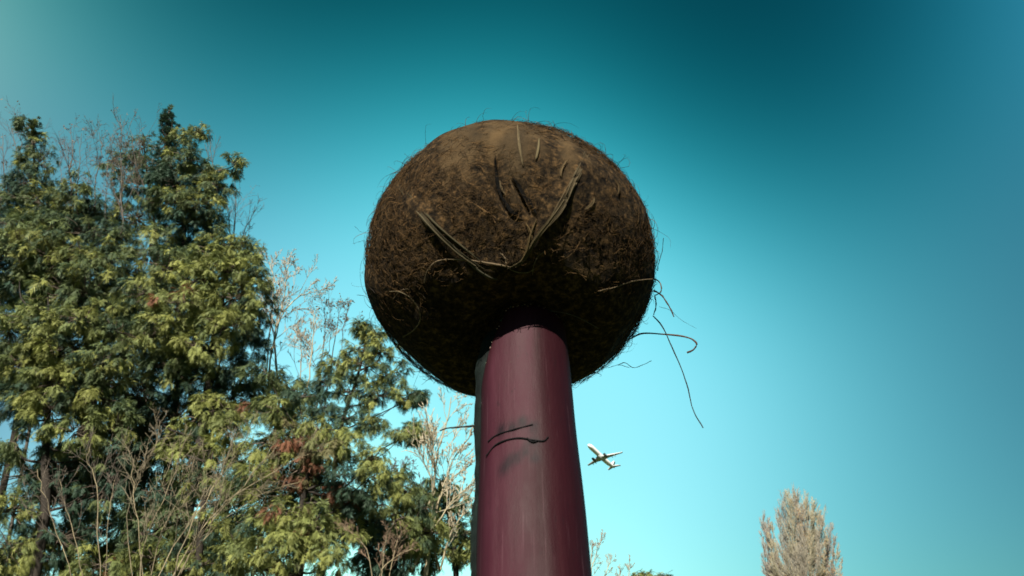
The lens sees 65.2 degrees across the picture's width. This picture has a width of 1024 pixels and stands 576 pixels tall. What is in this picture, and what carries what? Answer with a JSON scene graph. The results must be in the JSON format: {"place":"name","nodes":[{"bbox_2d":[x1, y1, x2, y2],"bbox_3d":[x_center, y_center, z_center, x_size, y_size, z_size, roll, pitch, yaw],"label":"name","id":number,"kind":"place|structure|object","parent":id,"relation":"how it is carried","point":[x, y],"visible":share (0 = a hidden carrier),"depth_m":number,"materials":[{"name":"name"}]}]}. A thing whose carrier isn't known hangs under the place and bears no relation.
{"place":"outdoors","nodes":[
{"label":"outdoors","id":0,"kind":"place"},
{"bbox_2d":[0,0,1023,575],"label":"sky","id":1,"kind":"structure","parent":0,"point":[835,187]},
{"bbox_2d":[587,444,622,469],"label":"airliner","id":2,"kind":"object","parent":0,"point":[599,455],"visible":1,"depth_m":650.08,"materials":[{"name":"white paint"}]},
{"label":"ground","id":3,"kind":"structure","parent":0,"visible":0},
{"bbox_2d":[0,95,66,303],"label":"bare tree","id":4,"kind":"object","parent":3,"relation":"on","point":[21,145],"visible":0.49,"depth_m":18.27,"materials":[{"name":"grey plant"}]},
{"bbox_2d":[0,115,86,507],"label":"broadleaf tree","id":5,"kind":"object","parent":3,"relation":"on","point":[17,195],"visible":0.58,"depth_m":16.93,"materials":[{"name":"green plant"}]},
{"bbox_2d":[8,115,106,538],"bbox_3d":[-9.233,1.770,15.169,1.835,12.224,1.082,8,-29,-15],"label":"bare tree","id":6,"kind":"object","parent":3,"relation":"on","point":[68,167],"visible":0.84,"depth_m":17.26,"materials":[{"name":"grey plant"}]},
{"bbox_2d":[7,425,131,575],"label":"bare tree","id":7,"kind":"object","parent":3,"relation":"on","point":[65,504],"visible":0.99,"depth_m":9.89,"materials":[{"name":"plant"}]},
{"bbox_2d":[0,166,156,575],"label":"broadleaf tree","id":8,"kind":"object","parent":3,"relation":"on","point":[84,216],"visible":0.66,"depth_m":14.35,"materials":[{"name":"green plant"}]},
{"bbox_2d":[0,205,185,575],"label":"broadleaf tree","id":9,"kind":"object","parent":3,"relation":"on","point":[47,378],"visible":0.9,"depth_m":11.48,"materials":[{"name":"green plant"}]},
{"bbox_2d":[31,96,161,537],"bbox_3d":[-8.126,1.372,14.581,2.398,12.369,1.373,-7,-29,12],"label":"bare tree","id":10,"kind":"object","parent":3,"relation":"on","point":[120,140],"visible":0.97,"depth_m":16.70,"materials":[{"name":"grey plant"}]},
{"bbox_2d":[91,131,164,494],"bbox_3d":[-8.030,1.861,15.533,2.699,12.402,1.464,0,-28,0],"label":"broadleaf tree","id":11,"kind":"object","parent":3,"relation":"on","point":[138,215],"visible":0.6,"depth_m":17.68,"materials":[{"name":"green plant"}]},
{"bbox_2d":[54,389,263,575],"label":"broadleaf tree","id":12,"kind":"object","parent":3,"relation":"on","point":[210,412],"visible":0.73,"depth_m":10.77,"materials":[{"name":"green plant"}]},
{"bbox_2d":[134,104,251,572],"bbox_3d":[-6.362,1.560,14.506,2.251,11.972,2.331,0,-28,0],"label":"broadleaf tree","id":13,"kind":"object","parent":3,"relation":"on","point":[188,184],"visible":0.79,"depth_m":15.81,"materials":[{"name":"green plant"}]},
{"bbox_2d":[187,134,220,406],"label":"bare tree","id":14,"kind":"object","parent":3,"relation":"on","point":[211,156],"visible":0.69,"depth_m":18.48,"materials":[{"name":"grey plant"}]},
{"bbox_2d":[117,403,325,575],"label":"bare tree","id":15,"kind":"object","parent":3,"relation":"on","point":[193,517],"visible":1,"depth_m":9.79,"materials":[{"name":"plant"}]},
{"bbox_2d":[201,182,266,466],"bbox_3d":[-5.537,2.229,14.420,1.153,10.704,0.879,-22,-35,36],"label":"bare tree","id":16,"kind":"object","parent":3,"relation":"on","point":[234,218],"visible":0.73,"depth_m":16.36,"materials":[{"name":"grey plant"}]},
{"bbox_2d":[93,218,445,575],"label":"broadleaf tree","id":17,"kind":"object","parent":3,"relation":"on","point":[174,355],"visible":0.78,"depth_m":12.68,"materials":[{"name":"green plant"}]},
{"bbox_2d":[253,248,340,567],"bbox_3d":[-3.952,2.861,13.134,1.894,8.383,1.033,0,-28,0],"label":"bare tree","id":18,"kind":"object","parent":3,"relation":"on","point":[297,327],"visible":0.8,"depth_m":14.36,"materials":[{"name":"grey plant"}]},
{"bbox_2d":[200,354,399,575],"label":"broadleaf tree","id":19,"kind":"object","parent":3,"relation":"on","point":[299,532],"visible":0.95,"depth_m":10.19,"materials":[{"name":"green plant"}]},
{"bbox_2d":[296,283,362,571],"bbox_3d":[-3.474,3.364,13.581,1.327,7.913,1.028,0,-28,0],"label":"bare tree","id":20,"kind":"object","parent":3,"relation":"on","point":[329,319],"visible":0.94,"depth_m":15.07,"materials":[{"name":"grey bark"},{"name":"twig"}]},
{"bbox_2d":[299,317,432,572],"bbox_3d":[-2.360,3.434,12.323,2.269,6.608,0.963,0,-28,0],"label":"broadleaf tree","id":21,"kind":"object","parent":3,"relation":"on","point":[370,338],"visible":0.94,"depth_m":13.19,"materials":[{"name":"green plant"}]},
{"bbox_2d":[335,518,418,575],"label":"bare tree","id":22,"kind":"object","parent":3,"relation":"on","point":[394,547],"visible":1,"depth_m":9.66,"materials":[{"name":"plant"}]},
{"bbox_2d":[348,463,459,575],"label":"broadleaf tree","id":23,"kind":"object","parent":3,"relation":"on","point":[415,512],"visible":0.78,"depth_m":10.96,"materials":[{"name":"green plant"}]},
{"bbox_2d":[387,456,423,568],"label":"tree","id":24,"kind":"object","parent":3,"relation":"on","point":[403,463],"visible":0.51,"depth_m":12.48,"materials":[{"name":"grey plant"}]},
{"bbox_2d":[401,387,474,575],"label":"bare tree","id":25,"kind":"object","parent":3,"relation":"on","point":[432,438],"visible":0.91,"depth_m":11.84,"materials":[{"name":"grey plant"}]},
{"bbox_2d":[405,474,472,575],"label":"broadleaf tree","id":26,"kind":"object","parent":3,"relation":"on","point":[457,554],"visible":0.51,"depth_m":12.03,"materials":[{"name":"green plant"}]},
{"bbox_2d":[353,107,702,575],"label":"coconut mushroom","id":27,"kind":"object","parent":3,"relation":"on","point":[509,274],"visible":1,"depth_m":0.53,"materials":[{"name":"coconut fiber"},{"name":"lacquer"}]},
{"bbox_2d":[589,529,638,575],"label":"bare tree","id":28,"kind":"object","parent":3,"relation":"on","point":[594,544],"visible":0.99,"depth_m":14.93,"materials":[{"name":"brown plant"}]},
{"bbox_2d":[631,570,671,575],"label":"cypress","id":29,"kind":"object","parent":3,"relation":"on","point":[641,573],"visible":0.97,"depth_m":18.05,"materials":[{"name":"green plant"}]},
{"bbox_2d":[757,482,842,575],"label":"poplar","id":30,"kind":"object","parent":3,"relation":"on","point":[799,559],"visible":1,"depth_m":88.70,"materials":[{"name":"grey plant"}]}
]}

